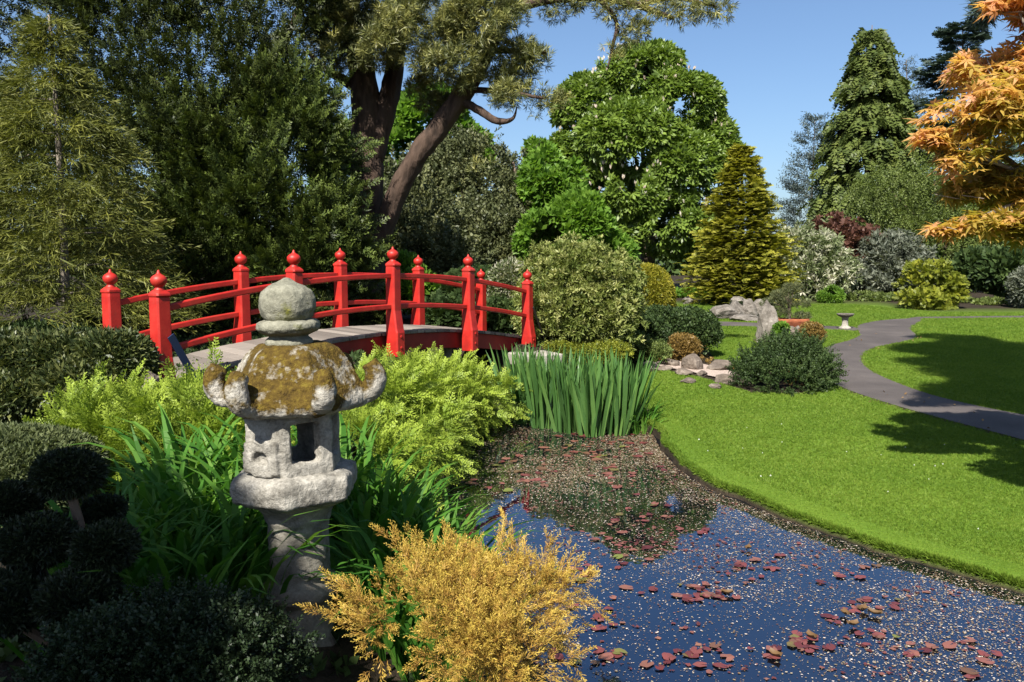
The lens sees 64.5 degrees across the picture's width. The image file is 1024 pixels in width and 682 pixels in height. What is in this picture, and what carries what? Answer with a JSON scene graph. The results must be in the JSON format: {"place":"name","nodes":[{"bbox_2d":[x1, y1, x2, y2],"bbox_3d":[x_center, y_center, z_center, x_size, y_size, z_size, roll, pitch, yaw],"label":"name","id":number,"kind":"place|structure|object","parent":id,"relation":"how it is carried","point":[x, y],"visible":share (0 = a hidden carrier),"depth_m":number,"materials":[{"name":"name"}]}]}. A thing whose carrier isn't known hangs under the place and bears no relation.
{"place":"outdoors","nodes":[
{"label":"outdoors","id":0,"kind":"place"},
{"bbox_2d":[0,275,1023,681],"bbox_3d":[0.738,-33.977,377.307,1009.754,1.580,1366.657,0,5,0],"label":"ground","id":1,"kind":"structure","parent":0,"point":[362,667],"depth_m":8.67,"materials":[{"name":"plant"}]},
{"bbox_2d":[0,318,98,330],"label":"clipped hedge","id":2,"kind":"object","parent":1,"relation":"on","point":[28,323],"visible":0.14,"depth_m":8.93,"materials":[{"name":"green plant"}]},
{"bbox_2d":[0,420,112,527],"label":"clipped mound","id":3,"kind":"object","parent":1,"relation":"on","point":[22,441],"visible":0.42,"depth_m":4.84,"materials":[{"name":"green plant"}]},
{"bbox_2d":[0,445,142,680],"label":"cloud topiary","id":4,"kind":"object","parent":1,"relation":"on","point":[36,542],"visible":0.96,"depth_m":3.05,"materials":[{"name":"green plant"}]},
{"bbox_2d":[0,324,162,423],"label":"clipped hedge","id":5,"kind":"object","parent":1,"relation":"on","point":[36,364],"visible":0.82,"depth_m":6.85,"materials":[{"name":"green plant"}]},
{"bbox_2d":[0,7,215,335],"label":"feathery conifer","id":6,"kind":"object","parent":1,"relation":"on","point":[18,130],"visible":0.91,"depth_m":9.39,"materials":[{"name":"green plant"}]},
{"bbox_2d":[0,471,233,673],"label":"daylily clump","id":7,"kind":"object","parent":1,"relation":"on","point":[132,575],"visible":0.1,"depth_m":3.47,"materials":[{"name":"green plant"}]},
{"bbox_2d":[0,461,233,567],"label":"daylily clump","id":8,"kind":"object","parent":1,"relation":"on","point":[53,505],"visible":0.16,"depth_m":4.10,"materials":[{"name":"green plant"}]},
{"bbox_2d":[139,370,163,390],"bbox_3d":[-3.172,0.404,7.122,0.267,0.336,0.278,5,7,43],"label":"rock","id":9,"kind":"object","parent":1,"relation":"on","point":[154,376],"visible":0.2,"depth_m":7.05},
{"bbox_2d":[63,401,244,531],"bbox_3d":[-1.970,0.793,4.816,1.142,0.751,1.499,0,5,0],"label":"daylily clump","id":10,"kind":"object","parent":1,"relation":"on","point":[134,446],"visible":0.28,"depth_m":4.84,"materials":[{"name":"green plant"}]},
{"bbox_2d":[19,337,296,494],"bbox_3d":[-2.562,0.580,5.973,2.161,1.036,2.311,-5,7,-40],"label":"bright juniper","id":11,"kind":"object","parent":1,"relation":"on","point":[185,399],"visible":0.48,"depth_m":5.57,"materials":[{"name":"green plant"}]},
{"bbox_2d":[2,571,325,681],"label":"shrub","id":12,"kind":"object","parent":1,"relation":"on","point":[224,634],"visible":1,"depth_m":2.73,"materials":[{"name":"green plant"}]},
{"bbox_2d":[39,494,294,673],"bbox_3d":[-1.557,1.122,3.435,1.282,0.720,1.144,0,5,0],"label":"daylily clump","id":13,"kind":"object","parent":1,"relation":"on","point":[224,563],"visible":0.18,"depth_m":3.62,"materials":[{"name":"green plant"}]},
{"bbox_2d":[89,426,253,544],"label":"daylily clump","id":14,"kind":"object","parent":1,"relation":"on","point":[143,489],"visible":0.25,"depth_m":4.29,"materials":[{"name":"green plant"}]},
{"bbox_2d":[63,463,317,593],"bbox_3d":[-1.554,1.006,3.956,1.402,0.737,1.295,0,5,0],"label":"daylily clump","id":15,"kind":"object","parent":1,"relation":"on","point":[251,522],"visible":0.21,"depth_m":3.83,"materials":[{"name":"green plant"}]},
{"bbox_2d":[0,0,382,332],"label":"yew tree","id":16,"kind":"object","parent":1,"relation":"on","point":[154,15],"visible":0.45,"depth_m":12.77,"materials":[{"name":"green plant"}]},
{"bbox_2d":[71,280,385,336],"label":"dark undergrowth","id":17,"kind":"object","parent":1,"relation":"on","point":[226,305],"visible":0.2,"depth_m":12.47,"materials":[{"name":"green plant"}]},
{"bbox_2d":[144,412,353,518],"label":"daylily clump","id":18,"kind":"object","parent":1,"relation":"on","point":[211,446],"visible":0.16,"depth_m":4.90,"materials":[{"name":"green plant"}]},
{"bbox_2d":[137,458,366,619],"bbox_3d":[-1.294,1.001,3.795,1.257,0.794,1.208,0,5,0],"label":"daylily clump","id":19,"kind":"object","parent":1,"relation":"on","point":[257,576],"visible":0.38,"depth_m":3.70,"materials":[{"name":"green plant"}]},
{"bbox_2d":[109,35,397,321],"bbox_3d":[-4.174,-2.490,13.297,4.718,4.998,3.778,-4,7,-39],"label":"yew tree","id":20,"kind":"object","parent":1,"relation":"on","point":[321,225],"visible":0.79,"depth_m":12.51,"materials":[{"name":"green plant"}]},
{"bbox_2d":[119,436,392,565],"bbox_3d":[-1.393,0.908,4.347,1.337,0.745,1.208,-3,6,-27],"label":"daylily clump","id":21,"kind":"object","parent":1,"relation":"on","point":[206,467],"visible":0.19,"depth_m":4.18,"materials":[{"name":"green plant"}]},
{"bbox_2d":[0,326,547,681],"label":"ground cover","id":22,"kind":"object","parent":1,"relation":"on","point":[16,641],"visible":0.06,"depth_m":3.88,"materials":[{"name":"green plant"}]},
{"bbox_2d":[203,277,386,646],"bbox_3d":[-0.997,0.681,3.833,0.843,1.959,0.768,-1,5,0],"label":"stone lantern","id":23,"kind":"object","parent":1,"relation":"on","point":[280,381],"visible":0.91,"depth_m":3.66,"materials":[{"name":"stone"}]},
{"bbox_2d":[209,411,401,531],"bbox_3d":[-1.221,0.821,4.818,1.295,0.756,1.204,0,5,0],"label":"daylily clump","id":24,"kind":"object","parent":1,"relation":"on","point":[344,438],"visible":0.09,"depth_m":4.67,"materials":[{"name":"green plant"}]},
{"bbox_2d":[100,246,545,382],"bbox_3d":[-1.984,0.064,10.865,1.621,2.623,7.626,3,6,32],"label":"arched footbridge","id":25,"kind":"object","parent":1,"relation":"on","point":[472,334],"visible":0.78,"depth_m":10.19,"materials":[{"name":"red wood"}]},
{"bbox_2d":[291,413,449,522],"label":"daylily clump","id":26,"kind":"object","parent":1,"relation":"on","point":[363,460],"visible":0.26,"depth_m":5.09,"materials":[{"name":"green plant"}]},
{"bbox_2d":[272,492,512,668],"bbox_3d":[-0.604,1.226,4.173,1.376,0.844,1.186,0,5,0],"label":"daylily clump","id":27,"kind":"object","parent":1,"relation":"on","point":[357,537],"visible":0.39,"depth_m":4.02,"materials":[{"name":"green plant"}]},
{"bbox_2d":[329,455,470,570],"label":"daylily clump","id":28,"kind":"object","parent":1,"relation":"on","point":[347,507],"visible":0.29,"depth_m":4.52,"materials":[{"name":"green plant"}]},
{"bbox_2d":[307,82,494,200],"bbox_3d":[-4.015,-5.501,29.180,6.959,7.915,3.717,0,5,0],"label":"broadleaf tree","id":29,"kind":"object","parent":1,"relation":"on","point":[407,127],"visible":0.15,"depth_m":28.68,"materials":[{"name":"green plant"}]},
{"bbox_2d":[382,249,440,315],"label":"leafy shrub","id":30,"kind":"object","parent":1,"relation":"on","point":[405,259],"visible":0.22,"depth_m":15.70,"materials":[{"name":"green plant"}]},
{"bbox_2d":[341,440,488,536],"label":"daylily clump","id":31,"kind":"object","parent":1,"relation":"on","point":[428,495],"visible":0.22,"depth_m":5.26,"materials":[{"name":"green plant"}]},
{"bbox_2d":[292,526,559,681],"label":"daylily clump","id":32,"kind":"object","parent":1,"relation":"on","point":[397,660],"visible":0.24,"depth_m":3.83,"materials":[{"name":"green plant"}]},
{"bbox_2d":[339,339,532,516],"bbox_3d":[-0.687,0.717,8.783,2.021,1.555,5.242,0,5,0],"label":"bright juniper","id":33,"kind":"object","parent":1,"relation":"on","point":[440,399],"visible":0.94,"depth_m":7.89,"materials":[{"name":"green plant"}]},
{"bbox_2d":[329,488,543,644],"bbox_3d":[-0.476,1.290,4.337,1.395,0.795,1.324,0,5,0],"label":"daylily clump","id":34,"kind":"object","parent":1,"relation":"on","point":[381,554],"visible":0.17,"depth_m":4.51,"materials":[{"name":"green plant"}]},
{"bbox_2d":[330,474,548,561],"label":"daylily clump","id":35,"kind":"object","parent":1,"relation":"on","point":[453,524],"visible":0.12,"depth_m":4.93,"materials":[{"name":"green plant"}]},
{"bbox_2d":[293,506,613,681],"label":"gold juniper","id":36,"kind":"object","parent":1,"relation":"on","point":[473,588],"visible":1,"depth_m":3.08,"materials":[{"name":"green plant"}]},
{"bbox_2d":[409,262,519,333],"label":"fern shrub","id":37,"kind":"object","parent":1,"relation":"on","point":[443,293],"visible":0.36,"depth_m":14.96,"materials":[{"name":"green plant"}]},
{"bbox_2d":[383,122,561,274],"bbox_3d":[-1.766,-4.019,24.409,8.312,6.415,11.373,0,5,0],"label":"evergreen tree","id":38,"kind":"object","parent":1,"relation":"on","point":[441,227],"visible":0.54,"depth_m":24.84,"materials":[{"name":"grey plant"}]},
{"bbox_2d":[0,220,1003,276],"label":"distant wood","id":39,"kind":"object","parent":1,"relation":"on","point":[674,268],"visible":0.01,"depth_m":70.33,"materials":[{"name":"green plant"}]},
{"bbox_2d":[485,256,525,324],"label":"flowering shrub","id":40,"kind":"object","parent":1,"relation":"on","point":[504,271],"visible":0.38,"depth_m":15.15,"materials":[{"name":"green plant"}]},
{"bbox_2d":[297,0,739,321],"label":"scots pine","id":41,"kind":"object","parent":1,"relation":"on","point":[397,30],"visible":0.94,"depth_m":14.38,"materials":[{"name":"green plant"}]},
{"bbox_2d":[508,350,562,364],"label":"stone slab","id":42,"kind":"structure","parent":1,"relation":"on","point":[537,353],"depth_m":12.53,"materials":[{"name":"stone"}]},
{"bbox_2d":[480,134,641,266],"bbox_3d":[1.097,-4.134,26.249,4.670,5.817,6.154,-4,7,-36],"label":"broadleaf tree","id":43,"kind":"object","parent":1,"relation":"on","point":[570,201],"visible":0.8,"depth_m":24.72,"materials":[{"name":"green plant"}]},
{"bbox_2d":[507,230,649,365],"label":"variegated bush","id":44,"kind":"object","parent":1,"relation":"on","point":[590,290],"visible":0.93,"depth_m":13.47,"materials":[{"name":"green plant"}]},
{"bbox_2d":[540,338,634,366],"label":"shrub","id":45,"kind":"object","parent":1,"relation":"on","point":[602,346],"visible":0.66,"depth_m":13.11,"materials":[{"name":"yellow plant"}]},
{"bbox_2d":[614,329,673,365],"bbox_3d":[2.375,0.119,14.773,1.203,0.700,0.828,3,6,30],"label":"green cushion","id":46,"kind":"object","parent":1,"relation":"on","point":[656,347],"visible":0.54,"depth_m":14.52,"materials":[{"name":"green plant"}]},
{"bbox_2d":[547,37,746,263],"bbox_3d":[6.406,-8.326,38.339,10.469,12.543,6.715,0,5,0],"label":"chestnut tree","id":47,"kind":"object","parent":1,"relation":"on","point":[621,111],"visible":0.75,"depth_m":36.75,"materials":[{"name":"green plant"}]},
{"bbox_2d":[637,401,667,428],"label":"grass tuft","id":48,"kind":"object","parent":1,"relation":"on","point":[651,410],"visible":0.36,"depth_m":10.39,"materials":[{"name":"green plant"}]},
{"bbox_2d":[639,261,676,308],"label":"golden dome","id":49,"kind":"structure","parent":1,"relation":"on","point":[661,286],"depth_m":16.48,"materials":[{"name":"yellow plant"}]},
{"bbox_2d":[660,358,679,365],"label":"rock","id":50,"kind":"object","parent":1,"relation":"on","point":[671,362],"visible":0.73,"depth_m":14.52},
{"bbox_2d":[549,324,806,385],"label":"ground cover","id":51,"kind":"object","parent":1,"relation":"on","point":[702,355],"visible":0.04,"depth_m":15.63,"materials":[{"name":"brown plant"}]},
{"bbox_2d":[636,302,725,357],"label":"dark shrub","id":52,"kind":"object","parent":1,"relation":"on","point":[697,321],"visible":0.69,"depth_m":15.84,"materials":[{"name":"green plant"}]},
{"bbox_2d":[650,287,711,297],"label":"hedge","id":53,"kind":"object","parent":1,"relation":"on","point":[679,293],"visible":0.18,"depth_m":36.26,"materials":[{"name":"green plant"}]},
{"bbox_2d":[675,368,692,374],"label":"rock","id":54,"kind":"object","parent":1,"relation":"on","point":[683,371],"visible":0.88,"depth_m":13.56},
{"bbox_2d":[667,332,702,360],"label":"bronze shrub","id":55,"kind":"object","parent":1,"relation":"on","point":[689,343],"visible":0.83,"depth_m":15.07,"materials":[{"name":"brown plant"}]},
{"bbox_2d":[681,353,703,369],"bbox_3d":[3.146,0.406,14.187,0.328,0.376,0.326,5,7,43],"label":"rock","id":56,"kind":"object","parent":1,"relation":"on","point":[692,361],"visible":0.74,"depth_m":14.09,"materials":[{"name":"stone"}]},
{"bbox_2d":[656,360,734,376],"bbox_3d":[3.289,0.485,14.261,1.031,0.075,2.155,-3,6,-32],"label":"gravel strip","id":57,"kind":"object","parent":1,"relation":"on","point":[714,373],"visible":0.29,"depth_m":14.01,"materials":[{"name":"gravel"}]},
{"bbox_2d":[706,359,731,369],"bbox_3d":[3.700,0.467,14.400,0.452,0.261,0.692,3,6,27],"label":"rock","id":58,"kind":"object","parent":1,"relation":"on","point":[717,364],"visible":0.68,"depth_m":14.23,"materials":[{"name":"stone"}]},
{"bbox_2d":[710,304,737,318],"bbox_3d":[6.610,-0.839,25.379,0.898,0.618,0.748,0,5,0],"label":"rock","id":59,"kind":"object","parent":1,"relation":"on","point":[726,311],"visible":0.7,"depth_m":25.11,"materials":[{"name":"stone"}]},
{"bbox_2d":[715,374,736,383],"bbox_3d":[3.418,0.621,12.982,0.401,0.197,0.258,-1,5,-9],"label":"rock","id":60,"kind":"object","parent":1,"relation":"on","point":[723,378],"visible":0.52,"depth_m":12.90,"materials":[{"name":"stone"}]},
{"bbox_2d":[730,300,745,313],"bbox_3d":[7.058,-0.939,25.620,0.713,0.718,0.828,3,6,33],"label":"rock","id":61,"kind":"object","parent":1,"relation":"on","point":[737,305],"visible":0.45,"depth_m":25.46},
{"bbox_2d":[673,143,806,304],"bbox_3d":[9.129,-4.513,31.815,5.142,6.382,4.741,-4,7,-38],"label":"golden conifer","id":62,"kind":"object","parent":1,"relation":"on","point":[763,247],"visible":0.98,"depth_m":31.04,"materials":[{"name":"yellow plant"}]},
{"bbox_2d":[729,314,757,320],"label":"rock","id":63,"kind":"object","parent":1,"relation":"on","point":[746,317],"visible":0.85,"depth_m":24.47,"materials":[{"name":"stone"}]},
{"bbox_2d":[743,298,758,315],"bbox_3d":[7.520,-0.964,25.609,0.531,0.757,0.709,1,5,9],"label":"rock","id":64,"kind":"object","parent":1,"relation":"on","point":[749,306],"visible":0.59,"depth_m":25.34,"materials":[{"name":"stone"}]},
{"bbox_2d":[756,300,777,341],"bbox_3d":[5.935,-0.379,18.828,0.477,1.187,0.368,0,5,0],"label":"standing stone","id":65,"kind":"object","parent":1,"relation":"on","point":[767,318],"visible":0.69,"depth_m":18.74,"materials":[{"name":"stone"}]},
{"bbox_2d":[770,320,790,338],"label":"ground cover","id":66,"kind":"object","parent":1,"relation":"on","point":[778,326],"visible":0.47,"depth_m":18.48,"materials":[{"name":"green plant"}]},
{"bbox_2d":[725,326,848,395],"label":"round shrub","id":67,"kind":"object","parent":1,"relation":"on","point":[811,359],"visible":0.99,"depth_m":12.45,"materials":[{"name":"green plant"}]},
{"bbox_2d":[778,318,809,326],"bbox_3d":[6.854,-0.425,19.940,0.850,0.264,0.586,0,5,0],"label":"plant pot","id":68,"kind":"object","parent":1,"relation":"on","point":[794,322],"visible":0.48,"depth_m":19.66,"materials":[{"name":"ceramic"}]},
{"bbox_2d":[758,281,811,318],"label":"bonsai tree","id":69,"kind":"object","parent":68,"relation":"in","point":[785,298],"visible":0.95,"depth_m":19.82,"materials":[{"name":"green plant"}]},
{"bbox_2d":[769,111,834,233],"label":"thin conifer","id":70,"kind":"object","parent":1,"relation":"on","point":[795,187],"visible":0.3,"depth_m":58.50,"materials":[{"name":"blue plant"}]},
{"bbox_2d":[757,217,865,300],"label":"flowering shrub","id":71,"kind":"object","parent":1,"relation":"on","point":[822,254],"visible":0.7,"depth_m":34.44,"materials":[{"name":"white plant"}]},
{"bbox_2d":[798,321,826,341],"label":"bronze shrub","id":72,"kind":"object","parent":1,"relation":"on","point":[812,327],"visible":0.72,"depth_m":18.78,"materials":[{"name":"brown plant"}]},
{"bbox_2d":[814,284,845,302],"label":"round shrub","id":73,"kind":"object","parent":1,"relation":"on","point":[837,294],"visible":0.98,"depth_m":32.69,"materials":[{"name":"green plant"}]},
{"bbox_2d":[811,210,898,296],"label":"copper shrub","id":74,"kind":"object","parent":1,"relation":"on","point":[853,232],"visible":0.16,"depth_m":37.41,"materials":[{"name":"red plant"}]},
{"bbox_2d":[796,27,934,251],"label":"tall conifer","id":75,"kind":"object","parent":1,"relation":"on","point":[870,95],"visible":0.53,"depth_m":49.49,"materials":[{"name":"green plant"}]},
{"bbox_2d":[839,225,941,298],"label":"silver shrub","id":76,"kind":"object","parent":1,"relation":"on","point":[892,252],"visible":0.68,"depth_m":35.71,"materials":[{"name":"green plant"}]},
{"bbox_2d":[773,289,1019,305],"bbox_3d":[15.828,-1.843,34.141,9.408,0.633,3.268,2,6,24],"label":"flower border","id":77,"kind":"object","parent":1,"relation":"on","point":[869,295],"visible":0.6,"depth_m":33.85,"materials":[{"name":"green plant"}]},
{"bbox_2d":[898,53,934,194],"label":"thin conifer","id":78,"kind":"object","parent":1,"relation":"on","point":[912,76],"visible":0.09,"depth_m":61.77,"materials":[{"name":"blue plant"}]},
{"bbox_2d":[836,141,1023,293],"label":"weeping tree","id":79,"kind":"object","parent":1,"relation":"on","point":[890,201],"visible":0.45,"depth_m":41.93,"materials":[{"name":"green plant"}]},
{"bbox_2d":[838,325,1022,441],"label":"path edge","id":80,"kind":"object","parent":1,"relation":"on","point":[988,431],"visible":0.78,"depth_m":10.42,"materials":[{"name":"stone"}]},
{"bbox_2d":[891,257,971,309],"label":"shrub","id":81,"kind":"object","parent":1,"relation":"on","point":[930,294],"visible":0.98,"depth_m":29.37,"materials":[{"name":"yellow plant"}]},
{"bbox_2d":[902,0,1023,253],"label":"japanese maple","id":82,"kind":"object","parent":1,"relation":"on","point":[993,83],"visible":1,"depth_m":6.52,"materials":[{"name":"orange plant"}]},
{"bbox_2d":[912,19,1023,215],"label":"cedar tree","id":83,"kind":"object","parent":1,"relation":"on","point":[947,35],"visible":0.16,"depth_m":50.14,"materials":[{"name":"green plant"}]},
{"bbox_2d":[960,0,1008,34],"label":"dark conifer","id":84,"kind":"object","parent":1,"relation":"on","point":[980,23],"visible":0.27,"depth_m":7.17,"materials":[{"name":"plant"}]},
{"bbox_2d":[950,237,1023,300],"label":"shrub","id":85,"kind":"object","parent":1,"relation":"on","point":[986,269],"visible":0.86,"depth_m":32.60,"materials":[{"name":"green plant"}]},
{"bbox_2d":[1002,265,1023,307],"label":"round shrub","id":86,"kind":"object","parent":1,"relation":"on","point":[1014,285],"visible":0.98,"depth_m":29.85,"materials":[{"name":"grey plant"}]},
{"bbox_2d":[0,0,1023,264],"label":"sky","id":87,"kind":"structure","parent":0,"point":[779,60],"materials":[{"name":"blue"}]},
{"bbox_2d":[430,404,1023,681],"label":"pond water","id":88,"kind":"structure","parent":0,"point":[770,626],"depth_m":5.31,"materials":[{"name":"liquid"}]},
{"bbox_2d":[486,342,546,419],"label":"iris clump","id":89,"kind":"object","parent":88,"relation":"in","point":[495,365],"visible":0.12,"depth_m":11.15,"materials":[{"name":"green plant"}]},
{"bbox_2d":[486,345,562,423],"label":"iris clump","id":90,"kind":"object","parent":88,"relation":"in","point":[517,399],"visible":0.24,"depth_m":10.71,"materials":[{"name":"green plant"}]},
{"bbox_2d":[506,342,562,375],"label":"iris clump","id":91,"kind":"object","parent":88,"relation":"in","point":[516,369],"visible":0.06,"depth_m":10.87,"materials":[{"name":"green plant"}]},
{"bbox_2d":[504,349,580,428],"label":"iris clump","id":92,"kind":"object","parent":88,"relation":"in","point":[538,416],"visible":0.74,"depth_m":10.34,"materials":[{"name":"green plant"}]},
{"bbox_2d":[532,343,596,388],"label":"iris clump","id":93,"kind":"object","parent":88,"relation":"in","point":[564,357],"visible":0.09,"depth_m":10.63,"materials":[{"name":"green plant"}]},
{"bbox_2d":[535,351,602,433],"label":"iris clump","id":94,"kind":"object","parent":88,"relation":"in","point":[563,420],"visible":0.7,"depth_m":10.08,"materials":[{"name":"green plant"}]},
{"bbox_2d":[557,350,613,436],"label":"iris clump","id":95,"kind":"object","parent":88,"relation":"in","point":[587,398],"visible":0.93,"depth_m":9.86,"materials":[{"name":"green plant"}]},
{"bbox_2d":[550,350,626,427],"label":"iris clump","id":96,"kind":"object","parent":88,"relation":"in","point":[588,366],"visible":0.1,"depth_m":10.38,"materials":[{"name":"green plant"}]},
{"bbox_2d":[578,349,641,430],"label":"iris clump","id":97,"kind":"object","parent":88,"relation":"in","point":[609,369],"visible":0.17,"depth_m":10.26,"materials":[{"name":"green plant"}]},
{"bbox_2d":[584,349,654,436],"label":"iris clump","id":98,"kind":"object","parent":88,"relation":"in","point":[620,424],"visible":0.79,"depth_m":9.99,"materials":[{"name":"green plant"}]},
{"bbox_2d":[591,347,663,421],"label":"iris clump","id":99,"kind":"object","parent":88,"relation":"in","point":[633,377],"visible":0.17,"depth_m":10.34,"materials":[{"name":"green plant"}]},
{"bbox_2d":[434,424,1023,681],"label":"floating petals","id":100,"kind":"object","parent":88,"relation":"on","point":[613,448],"visible":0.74,"depth_m":5.77,"materials":[{"name":"plant"}]},
{"bbox_2d":[463,425,1020,681],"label":"lily scraps","id":101,"kind":"object","parent":88,"relation":"on","point":[744,668],"visible":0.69,"depth_m":5.68,"materials":[{"name":"red plant"}]},
{"bbox_2d":[720,322,856,330],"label":"path","id":102,"kind":"structure","parent":0,"point":[755,324],"depth_m":23.02,"materials":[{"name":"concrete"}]},
{"bbox_2d":[837,313,853,328],"bbox_3d":[9.078,-0.537,22.093,0.450,0.425,0.450,0,5,0],"label":"birdbath","id":103,"kind":"object","parent":102,"relation":"on","point":[845,318],"visible":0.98,"depth_m":22.02,"materials":[{"name":"stone"}]},
{"bbox_2d":[636,411,1023,594],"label":"pond bank","id":104,"kind":"structure","parent":0,"point":[727,492],"depth_m":6.56,"materials":[{"name":"plant"}]},
{"bbox_2d":[614,403,665,434],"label":"grass tuft","id":105,"kind":"object","parent":104,"relation":"on","point":[636,429],"visible":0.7,"depth_m":10.05,"materials":[{"name":"green plant"}]},
{"bbox_2d":[826,318,1023,439],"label":"path","id":106,"kind":"structure","parent":0,"point":[863,380],"depth_m":12.39,"materials":[{"name":"asphalt"}]},
{"bbox_2d":[911,316,1023,317],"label":"path","id":107,"kind":"structure","parent":0,"point":[969,316],"depth_m":26.11,"materials":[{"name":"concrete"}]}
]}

